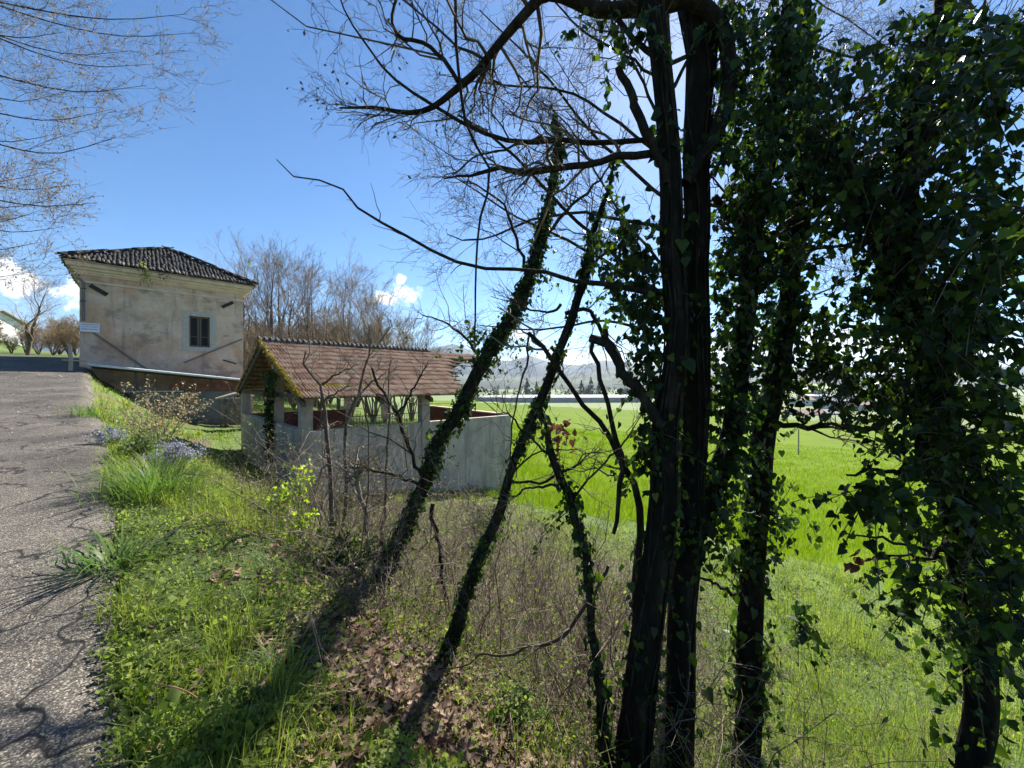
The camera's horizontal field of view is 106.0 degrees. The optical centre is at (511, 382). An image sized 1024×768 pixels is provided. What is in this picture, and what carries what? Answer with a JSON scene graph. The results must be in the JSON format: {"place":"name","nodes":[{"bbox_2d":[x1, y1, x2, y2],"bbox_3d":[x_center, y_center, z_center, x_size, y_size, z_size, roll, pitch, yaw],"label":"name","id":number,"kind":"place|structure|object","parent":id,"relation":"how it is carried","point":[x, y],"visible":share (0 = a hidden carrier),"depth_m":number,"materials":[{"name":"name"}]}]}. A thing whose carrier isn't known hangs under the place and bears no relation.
{"place":"outdoors","nodes":[
{"label":"outdoors","id":0,"kind":"place"},
{"bbox_2d":[0,355,130,767],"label":"road","id":1,"kind":"structure","parent":0,"point":[44,718],"depth_m":2.62,"materials":[{"name":"grey asphalt"}]},
{"bbox_2d":[0,339,1023,767],"bbox_3d":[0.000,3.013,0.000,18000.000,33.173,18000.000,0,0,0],"label":"ground","id":2,"kind":"structure","parent":0,"point":[390,703],"depth_m":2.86,"materials":[{"name":"green plant"}]},
{"bbox_2d":[0,319,18,345],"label":"bare shrub","id":3,"kind":"object","parent":2,"relation":"on","point":[2,328],"visible":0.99,"depth_m":27.52,"materials":[{"name":"brown plant"}]},
{"bbox_2d":[0,332,24,352],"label":"bare shrub","id":4,"kind":"object","parent":2,"relation":"on","point":[14,344],"visible":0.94,"depth_m":27.92,"materials":[{"name":"brown plant"}]},
{"bbox_2d":[0,309,25,345],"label":"white house","id":5,"kind":"structure","parent":2,"relation":"on","point":[7,315],"depth_m":50.42,"materials":[{"name":"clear paint"}]},
{"bbox_2d":[6,319,43,352],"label":"bare shrub","id":6,"kind":"object","parent":2,"relation":"on","point":[23,344],"visible":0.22,"depth_m":33.74,"materials":[{"name":"brown plant"}]},
{"bbox_2d":[16,328,50,353],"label":"bare shrub","id":7,"kind":"object","parent":2,"relation":"on","point":[33,347],"visible":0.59,"depth_m":29.01,"materials":[{"name":"brown plant"}]},
{"bbox_2d":[1,269,69,354],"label":"bare tree","id":8,"kind":"object","parent":2,"relation":"on","point":[29,332],"visible":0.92,"depth_m":23.11,"materials":[{"name":"grey plant"}]},
{"bbox_2d":[28,311,78,355],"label":"bare shrub","id":9,"kind":"object","parent":2,"relation":"on","point":[71,324],"visible":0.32,"depth_m":29.48,"materials":[{"name":"brown plant"}]},
{"bbox_2d":[37,321,74,354],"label":"bare shrub","id":10,"kind":"object","parent":2,"relation":"on","point":[50,344],"visible":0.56,"depth_m":26.82,"materials":[{"name":"brown plant"}]},
{"bbox_2d":[38,322,78,354],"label":"bare shrub","id":11,"kind":"object","parent":2,"relation":"on","point":[62,336],"visible":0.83,"depth_m":25.85,"materials":[{"name":"brown plant"}]},
{"bbox_2d":[40,313,78,354],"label":"bare shrub","id":12,"kind":"object","parent":2,"relation":"on","point":[59,352],"visible":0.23,"depth_m":32.54,"materials":[{"name":"brown plant"}]},
{"bbox_2d":[61,343,86,370],"bbox_3d":[-17.662,-0.984,15.564,0.672,1.194,0.163,0,0,-44],"label":"wooden post","id":13,"kind":"object","parent":2,"relation":"on","point":[70,360],"visible":0.91,"depth_m":15.46,"materials":[{"name":"grey wood"}]},
{"bbox_2d":[53,397,128,426],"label":"grass tuft","id":14,"kind":"object","parent":2,"relation":"on","point":[90,411],"visible":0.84,"depth_m":7.92,"materials":[{"name":"plant"}]},
{"bbox_2d":[14,520,198,587],"bbox_3d":[-2.862,1.197,2.800,0.967,0.305,1.039,0,0,0],"label":"grass tuft","id":15,"kind":"object","parent":2,"relation":"on","point":[88,563],"visible":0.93,"depth_m":2.76,"materials":[{"name":"green plant"}]},
{"bbox_2d":[83,422,133,443],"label":"flower bush","id":16,"kind":"object","parent":2,"relation":"on","point":[100,437],"visible":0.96,"depth_m":6.05,"materials":[{"name":"purple plant"}]},
{"bbox_2d":[0,0,241,291],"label":"budding tree","id":17,"kind":"object","parent":2,"relation":"on","point":[41,152],"visible":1,"depth_m":7.29,"materials":[{"name":"brown plant"}]},
{"bbox_2d":[113,657,162,704],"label":"grass tuft","id":18,"kind":"object","parent":2,"relation":"on","point":[142,696],"visible":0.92,"depth_m":1.74,"materials":[{"name":"plant"}]},
{"bbox_2d":[42,445,245,507],"bbox_3d":[-4.014,0.927,4.345,1.968,0.967,1.935,0,0,41],"label":"grass tuft","id":19,"kind":"object","parent":2,"relation":"on","point":[153,483],"visible":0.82,"depth_m":4.22,"materials":[{"name":"green plant"}]},
{"bbox_2d":[116,428,175,457],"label":"green bush","id":20,"kind":"object","parent":2,"relation":"on","point":[148,444],"visible":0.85,"depth_m":5.64,"materials":[{"name":"green plant"}]},
{"bbox_2d":[94,379,214,449],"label":"budding shrub","id":21,"kind":"object","parent":2,"relation":"on","point":[159,419],"visible":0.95,"depth_m":7.23,"materials":[{"name":"green plant"}]},
{"bbox_2d":[55,245,258,404],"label":"old house","id":22,"kind":"structure","parent":2,"relation":"on","point":[187,317],"depth_m":18.84,"materials":[{"name":"paint"}]},
{"bbox_2d":[80,322,99,332],"bbox_3d":[-18.764,-2.460,17.144,0.600,0.400,0.019,0,0,-44],"label":"sign","id":23,"kind":"object","parent":22,"relation":"attached to","point":[89,327],"visible":1,"depth_m":17.13,"materials":[{"name":"metal"}]},
{"bbox_2d":[134,261,152,290],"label":"eave weed","id":24,"kind":"object","parent":22,"relation":"attached to","point":[145,274],"visible":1,"depth_m":18.09,"materials":[{"name":"green plant"}]},
{"bbox_2d":[182,310,215,351],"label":"window","id":25,"kind":"structure","parent":22,"relation":"in","point":[198,334],"depth_m":19.92,"materials":[{"name":"paint"}]},
{"bbox_2d":[87,363,240,423],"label":"retaining wall","id":26,"kind":"structure","parent":2,"relation":"on","point":[212,390],"depth_m":18.52,"materials":[{"name":"concrete"}]},
{"bbox_2d":[131,437,209,466],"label":"flower bush","id":27,"kind":"object","parent":2,"relation":"on","point":[174,450],"visible":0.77,"depth_m":5.34,"materials":[{"name":"purple plant"}]},
{"bbox_2d":[151,682,209,708],"bbox_3d":[-1.466,1.399,1.717,0.321,0.095,0.010,0,0,9],"label":"grass blade","id":28,"kind":"object","parent":2,"relation":"on","point":[190,693],"visible":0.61,"depth_m":1.72,"materials":[{"name":"plant"}]},
{"bbox_2d":[219,398,240,425],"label":"stone wall","id":29,"kind":"structure","parent":2,"relation":"on","point":[235,415],"depth_m":18.80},
{"bbox_2d":[215,392,236,399],"bbox_3d":[-13.245,0.610,18.201,0.124,0.323,1.312,0,0,30],"label":"log","id":30,"kind":"object","parent":29,"relation":"on","point":[227,395],"visible":0.6,"depth_m":17.96,"materials":[{"name":"brown wood"}]},
{"bbox_2d":[198,669,273,735],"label":"nettle clump","id":31,"kind":"object","parent":2,"relation":"on","point":[240,690],"visible":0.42,"depth_m":1.76,"materials":[{"name":"green plant"}]},
{"bbox_2d":[193,231,278,360],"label":"bare tree","id":32,"kind":"object","parent":2,"relation":"on","point":[247,308],"visible":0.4,"depth_m":32.60,"materials":[{"name":"grey plant"}]},
{"bbox_2d":[243,312,265,371],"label":"bare shrub","id":33,"kind":"object","parent":2,"relation":"on","point":[254,336],"visible":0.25,"depth_m":28.00,"materials":[{"name":"brown plant"}]},
{"bbox_2d":[205,227,318,397],"bbox_3d":[-20.650,-5.656,30.931,5.771,14.568,9.177,0,0,43],"label":"bare tree","id":34,"kind":"object","parent":2,"relation":"on","point":[267,297],"visible":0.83,"depth_m":31.50,"materials":[{"name":"brown plant"}]},
{"bbox_2d":[240,252,288,362],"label":"bare tree","id":35,"kind":"object","parent":2,"relation":"on","point":[248,300],"visible":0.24,"depth_m":36.93,"materials":[{"name":"grey plant"}]},
{"bbox_2d":[243,321,314,401],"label":"bare shrub","id":36,"kind":"object","parent":2,"relation":"on","point":[278,332],"visible":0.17,"depth_m":29.63,"materials":[{"name":"brown plant"}]},
{"bbox_2d":[244,304,315,347],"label":"bare shrub","id":37,"kind":"object","parent":2,"relation":"on","point":[267,326],"visible":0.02,"depth_m":39.87,"materials":[{"name":"brown plant"}]},
{"bbox_2d":[245,234,320,344],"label":"bare tree","id":38,"kind":"object","parent":2,"relation":"on","point":[281,313],"visible":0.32,"depth_m":38.44,"materials":[{"name":"grey plant"}]},
{"bbox_2d":[230,604,341,696],"bbox_3d":[-1.196,1.428,2.076,0.532,0.282,0.640,0,0,-36],"label":"grass tuft","id":39,"kind":"object","parent":2,"relation":"on","point":[288,659],"visible":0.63,"depth_m":2.09,"materials":[{"name":"plant"}]},
{"bbox_2d":[255,458,317,515],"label":"leafy sapling","id":40,"kind":"object","parent":2,"relation":"on","point":[283,488],"visible":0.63,"depth_m":4.82,"materials":[{"name":"green plant"}]},
{"bbox_2d":[261,239,320,404],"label":"bare tree","id":41,"kind":"object","parent":2,"relation":"on","point":[290,310],"visible":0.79,"depth_m":32.83,"materials":[{"name":"brown plant"}]},
{"bbox_2d":[265,508,319,539],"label":"leafy sapling","id":42,"kind":"object","parent":2,"relation":"on","point":[302,520],"visible":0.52,"depth_m":4.32,"materials":[{"name":"green plant"}]},
{"bbox_2d":[252,326,332,408],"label":"bare shrub","id":43,"kind":"object","parent":2,"relation":"on","point":[293,404],"visible":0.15,"depth_m":29.02,"materials":[{"name":"brown plant"}]},
{"bbox_2d":[245,244,340,340],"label":"bare tree","id":44,"kind":"object","parent":2,"relation":"on","point":[299,292],"visible":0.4,"depth_m":36.54,"materials":[{"name":"brown plant"}]},
{"bbox_2d":[244,549,343,584],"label":"grass tuft","id":45,"kind":"object","parent":2,"relation":"on","point":[310,567],"visible":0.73,"depth_m":3.17,"materials":[{"name":"plant"}]},
{"bbox_2d":[259,252,349,407],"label":"bare tree","id":46,"kind":"object","parent":2,"relation":"on","point":[308,305],"visible":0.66,"depth_m":33.01,"materials":[{"name":"brown plant"}]},
{"bbox_2d":[266,304,349,342],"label":"bare shrub","id":47,"kind":"object","parent":2,"relation":"on","point":[304,323],"visible":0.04,"depth_m":37.94,"materials":[{"name":"brown plant"}]},
{"bbox_2d":[263,430,355,522],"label":"dry shrub","id":48,"kind":"object","parent":2,"relation":"on","point":[320,496],"visible":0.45,"depth_m":6.17,"materials":[{"name":"plant"}]},
{"bbox_2d":[262,312,363,403],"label":"bare shrub","id":49,"kind":"object","parent":2,"relation":"on","point":[330,400],"visible":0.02,"depth_m":41.15,"materials":[{"name":"brown plant"}]},
{"bbox_2d":[280,315,351,409],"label":"bare shrub","id":50,"kind":"object","parent":2,"relation":"on","point":[319,405],"visible":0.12,"depth_m":30.39,"materials":[{"name":"brown plant"}]},
{"bbox_2d":[285,267,350,407],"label":"bare tree","id":51,"kind":"object","parent":2,"relation":"on","point":[320,311],"visible":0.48,"depth_m":35.98,"materials":[{"name":"brown plant"}]},
{"bbox_2d":[280,422,382,575],"bbox_3d":[-2.059,1.389,4.427,1.104,1.958,0.756,0,0,-41],"label":"sapling","id":52,"kind":"object","parent":2,"relation":"on","point":[357,484],"visible":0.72,"depth_m":4.44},
{"bbox_2d":[295,232,382,408],"bbox_3d":[-14.259,-5.063,33.158,5.484,15.430,5.991,0,0,9],"label":"bare tree","id":53,"kind":"object","parent":2,"relation":"on","point":[343,311],"visible":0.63,"depth_m":32.63,"materials":[{"name":"brown plant"}]},
{"bbox_2d":[292,521,386,584],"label":"ground ivy","id":54,"kind":"object","parent":2,"relation":"on","point":[338,551],"visible":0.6,"depth_m":3.69,"materials":[{"name":"green plant"}]},
{"bbox_2d":[312,254,373,341],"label":"bare tree","id":55,"kind":"object","parent":2,"relation":"on","point":[362,270],"visible":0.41,"depth_m":39.23,"materials":[{"name":"brown plant"}]},
{"bbox_2d":[284,307,412,541],"bbox_3d":[-2.140,0.631,4.785,1.617,3.275,1.050,0,0,34],"label":"sapling","id":56,"kind":"object","parent":2,"relation":"on","point":[326,435],"visible":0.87,"depth_m":4.82,"materials":[{"name":"brown plant"}]},
{"bbox_2d":[311,309,393,415],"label":"bare shrub","id":57,"kind":"object","parent":2,"relation":"on","point":[361,336],"visible":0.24,"depth_m":29.48,"materials":[{"name":"brown plant"}]},
{"bbox_2d":[314,299,421,423],"bbox_3d":[-10.992,-1.464,30.520,7.678,9.488,6.342,0,0,-14],"label":"bare shrub","id":58,"kind":"object","parent":2,"relation":"on","point":[349,333],"visible":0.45,"depth_m":29.47,"materials":[{"name":"brown plant"}]},
{"bbox_2d":[330,253,406,416],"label":"bare tree","id":59,"kind":"object","parent":2,"relation":"on","point":[371,299],"visible":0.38,"depth_m":33.07,"materials":[{"name":"brown plant"}]},
{"bbox_2d":[326,318,417,406],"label":"bare shrub","id":60,"kind":"object","parent":2,"relation":"on","point":[358,403],"visible":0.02,"depth_m":42.95,"materials":[{"name":"brown plant"}]},
{"bbox_2d":[234,336,510,497],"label":"wash house","id":61,"kind":"structure","parent":2,"relation":"on","point":[473,450],"depth_m":13.10,"materials":[{"name":"ceramic"}]},
{"bbox_2d":[261,369,278,463],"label":"ivy creeper","id":62,"kind":"object","parent":61,"relation":"attached to","point":[269,391],"visible":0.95,"depth_m":11.92,"materials":[{"name":"green plant"}]},
{"bbox_2d":[340,317,418,537],"bbox_3d":[-1.514,0.729,4.671,1.226,3.122,0.815,0,0,36],"label":"sapling","id":63,"kind":"object","parent":2,"relation":"on","point":[347,420],"visible":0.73,"depth_m":4.78,"materials":[{"name":"brown plant"}]},
{"bbox_2d":[337,289,422,423],"bbox_3d":[-10.145,-2.307,30.829,7.184,11.437,7.299,0,0,-27],"label":"bare shrub","id":64,"kind":"object","parent":2,"relation":"on","point":[398,332],"visible":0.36,"depth_m":29.96,"materials":[{"name":"brown plant"}]},
{"bbox_2d":[188,364,572,653],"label":"thicket shoots","id":65,"kind":"object","parent":2,"relation":"on","point":[454,530],"visible":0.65,"depth_m":4.72,"materials":[{"name":"brown plant"}]},
{"bbox_2d":[353,270,410,414],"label":"bare tree","id":66,"kind":"object","parent":2,"relation":"on","point":[383,306],"visible":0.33,"depth_m":36.64,"materials":[{"name":"brown plant"}]},
{"bbox_2d":[340,292,450,420],"bbox_3d":[-10.207,-1.820,33.360,7.284,10.897,8.818,0,0,41],"label":"bare shrub","id":67,"kind":"object","parent":2,"relation":"on","point":[384,341],"visible":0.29,"depth_m":32.08,"materials":[{"name":"brown plant"}]},
{"bbox_2d":[380,353,410,557],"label":"sapling","id":68,"kind":"object","parent":2,"relation":"on","point":[386,461],"visible":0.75,"depth_m":5.03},
{"bbox_2d":[356,463,445,564],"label":"dry shrub","id":69,"kind":"object","parent":2,"relation":"on","point":[398,518],"visible":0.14,"depth_m":6.07,"materials":[{"name":"plant"}]},
{"bbox_2d":[383,305,452,421],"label":"bare tree","id":70,"kind":"object","parent":2,"relation":"on","point":[411,408],"visible":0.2,"depth_m":34.99,"materials":[{"name":"brown plant"}]},
{"bbox_2d":[393,334,455,370],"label":"bare shrub","id":71,"kind":"object","parent":2,"relation":"on","point":[431,347],"visible":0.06,"depth_m":39.83,"materials":[{"name":"brown plant"}]},
{"bbox_2d":[448,500,510,543],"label":"dark shrub","id":72,"kind":"object","parent":2,"relation":"on","point":[481,522],"visible":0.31,"depth_m":8.44,"materials":[{"name":"brown plant"}]},
{"bbox_2d":[324,112,635,618],"bbox_3d":[-0.182,-0.474,4.558,3.549,5.770,1.786,0,0,0],"label":"ivy tree","id":73,"kind":"object","parent":2,"relation":"on","point":[491,349],"visible":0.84,"depth_m":4.41,"materials":[{"name":"green plant"}]},
{"bbox_2d":[476,395,502,401],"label":"factory","id":74,"kind":"structure","parent":2,"relation":"on","point":[487,398],"depth_m":399.90,"materials":[{"name":"metal"}]},
{"bbox_2d":[0,259,1021,767],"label":"thicket stems","id":75,"kind":"object","parent":2,"relation":"on","point":[500,611],"visible":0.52,"depth_m":3.39,"materials":[{"name":"brown plant"}]},
{"bbox_2d":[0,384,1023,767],"bbox_3d":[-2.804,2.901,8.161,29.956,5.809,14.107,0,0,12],"label":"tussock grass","id":76,"kind":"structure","parent":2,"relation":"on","point":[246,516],"depth_m":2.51,"materials":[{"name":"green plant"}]},
{"bbox_2d":[485,678,553,735],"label":"ground ivy","id":77,"kind":"object","parent":2,"relation":"on","point":[524,711],"visible":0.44,"depth_m":2.33,"materials":[{"name":"green plant"}]},
{"bbox_2d":[438,566,609,677],"bbox_3d":[0.032,1.581,2.461,1.106,0.836,0.415,0,0,21],"label":"fallen branch","id":78,"kind":"object","parent":2,"relation":"on","point":[562,635],"visible":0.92,"depth_m":2.48,"materials":[{"name":"brown wood"}]},
{"bbox_2d":[524,378,529,394],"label":"poplar","id":79,"kind":"object","parent":2,"relation":"on","point":[527,384],"visible":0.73,"depth_m":424.36,"materials":[{"name":"green plant"}]},
{"bbox_2d":[434,160,653,666],"bbox_3d":[0.408,0.196,3.186,2.065,4.174,0.937,0,0,0],"label":"ivy tree","id":80,"kind":"object","parent":2,"relation":"on","point":[472,578],"visible":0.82,"depth_m":3.02,"materials":[{"name":"green plant"}]},
{"bbox_2d":[458,364,643,767],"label":"ivy tree","id":81,"kind":"object","parent":2,"relation":"on","point":[573,506],"visible":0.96,"depth_m":2.34,"materials":[{"name":"green plant"}]},
{"bbox_2d":[86,411,1023,767],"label":"weeds","id":82,"kind":"object","parent":2,"relation":"on","point":[188,709],"visible":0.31,"depth_m":2.20,"materials":[{"name":"green plant"}]},
{"bbox_2d":[271,0,839,767],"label":"ivy tree","id":83,"kind":"object","parent":2,"relation":"on","point":[685,360],"visible":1,"depth_m":2.46,"materials":[{"name":"green plant"}]},
{"bbox_2d":[470,301,643,619],"bbox_3d":[0.436,1.072,2.786,1.423,3.525,0.684,0,0,18],"label":"broken sapling","id":84,"kind":"object","parent":2,"relation":"on","point":[638,550],"visible":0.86,"depth_m":2.87,"materials":[{"name":"brown plant"}]},
{"bbox_2d":[412,434,709,742],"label":"upright shoots","id":85,"kind":"object","parent":2,"relation":"on","point":[544,617],"visible":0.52,"depth_m":3.83,"materials":[{"name":"brown plant"}]},
{"bbox_2d":[171,439,954,767],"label":"brambles","id":86,"kind":"object","parent":2,"relation":"on","point":[533,680],"visible":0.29,"depth_m":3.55,"materials":[{"name":"brown plant"}]},
{"bbox_2d":[503,395,651,402],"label":"factory","id":87,"kind":"structure","parent":2,"relation":"on","point":[584,398],"depth_m":385.67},
{"bbox_2d":[588,377,594,394],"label":"poplar","id":88,"kind":"object","parent":2,"relation":"on","point":[591,382],"visible":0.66,"depth_m":435.44,"materials":[{"name":"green plant"}]},
{"bbox_2d":[595,383,601,394],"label":"poplar","id":89,"kind":"object","parent":2,"relation":"on","point":[598,392],"visible":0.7,"depth_m":429.17,"materials":[{"name":"green plant"}]},
{"bbox_2d":[383,0,986,652],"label":"bare tree","id":90,"kind":"object","parent":2,"relation":"on","point":[569,106],"visible":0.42,"depth_m":5.71,"materials":[{"name":"brown plant"}]},
{"bbox_2d":[401,537,1010,767],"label":"weed stalks","id":91,"kind":"object","parent":2,"relation":"on","point":[721,627],"visible":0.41,"depth_m":4.05,"materials":[{"name":"brown plant"}]},
{"bbox_2d":[418,494,1021,767],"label":"dry weed stems","id":92,"kind":"object","parent":2,"relation":"on","point":[708,591],"visible":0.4,"depth_m":4.12,"materials":[{"name":"brown plant"}]},
{"bbox_2d":[457,384,1022,399],"bbox_3d":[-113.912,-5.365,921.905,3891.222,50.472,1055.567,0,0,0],"label":"woods","id":93,"kind":"object","parent":2,"relation":"on","point":[587,391],"visible":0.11,"depth_m":440.97,"materials":[{"name":"plant"}]},
{"bbox_2d":[789,397,815,405],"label":"farmhouse","id":94,"kind":"object","parent":2,"relation":"on","point":[807,403],"visible":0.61,"depth_m":330.73,"materials":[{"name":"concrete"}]},
{"bbox_2d":[787,409,826,414],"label":"barn","id":95,"kind":"structure","parent":2,"relation":"on","point":[805,411],"depth_m":235.32,"materials":[{"name":"white"}]},
{"bbox_2d":[797,394,871,401],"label":"shed","id":96,"kind":"structure","parent":2,"relation":"on","point":[814,396],"depth_m":400.51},
{"bbox_2d":[816,399,852,411],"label":"farmhouse","id":97,"kind":"object","parent":2,"relation":"on","point":[826,407],"visible":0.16,"depth_m":262.34,"materials":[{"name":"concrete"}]},
{"bbox_2d":[767,665,902,754],"bbox_3d":[3.705,3.939,4.705,1.478,0.531,1.708,0,0,16],"label":"grass tuft","id":98,"kind":"object","parent":2,"relation":"on","point":[836,727],"visible":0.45,"depth_m":4.64,"materials":[{"name":"plant"}]},
{"bbox_2d":[654,0,1023,767],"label":"ivy tree","id":99,"kind":"object","parent":2,"relation":"on","point":[820,358],"visible":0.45,"depth_m":2.73,"materials":[{"name":"green plant"}]},
{"bbox_2d":[854,402,873,410],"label":"farmhouse","id":100,"kind":"object","parent":2,"relation":"on","point":[860,407],"visible":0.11,"depth_m":268.40,"materials":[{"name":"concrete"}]},
{"bbox_2d":[762,0,1023,767],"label":"ivy tree","id":101,"kind":"object","parent":2,"relation":"on","point":[942,327],"visible":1,"depth_m":1.84,"materials":[{"name":"green plant"}]},
{"bbox_2d":[0,0,1023,374],"label":"sky","id":102,"kind":"structure","parent":0,"point":[173,187],"materials":[{"name":"blue"}]},
{"bbox_2d":[28,327,1023,377],"bbox_3d":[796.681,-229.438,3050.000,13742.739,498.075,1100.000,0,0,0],"label":"mountains","id":103,"kind":"structure","parent":0,"point":[540,371],"depth_m":2860.02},
{"bbox_2d":[284,369,1023,389],"bbox_3d":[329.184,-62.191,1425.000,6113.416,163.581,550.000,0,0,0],"label":"hills","id":104,"kind":"structure","parent":0,"point":[609,380],"depth_m":1255.31,"materials":[{"name":"plant"}]},
{"bbox_2d":[430,400,1023,615],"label":"field","id":105,"kind":"structure","parent":0,"point":[811,438],"depth_m":47.39,"materials":[{"name":"green plant"}]},
{"bbox_2d":[354,419,1023,612],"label":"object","id":106,"kind":"structure","parent":105,"relation":"on","point":[523,469],"depth_m":20.48,"materials":[{"name":"green plant"}]},
{"bbox_2d":[750,384,1023,396],"bbox_3d":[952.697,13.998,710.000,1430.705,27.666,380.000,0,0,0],"label":"meadow slope","id":107,"kind":"structure","parent":0,"point":[1014,393],"depth_m":627.77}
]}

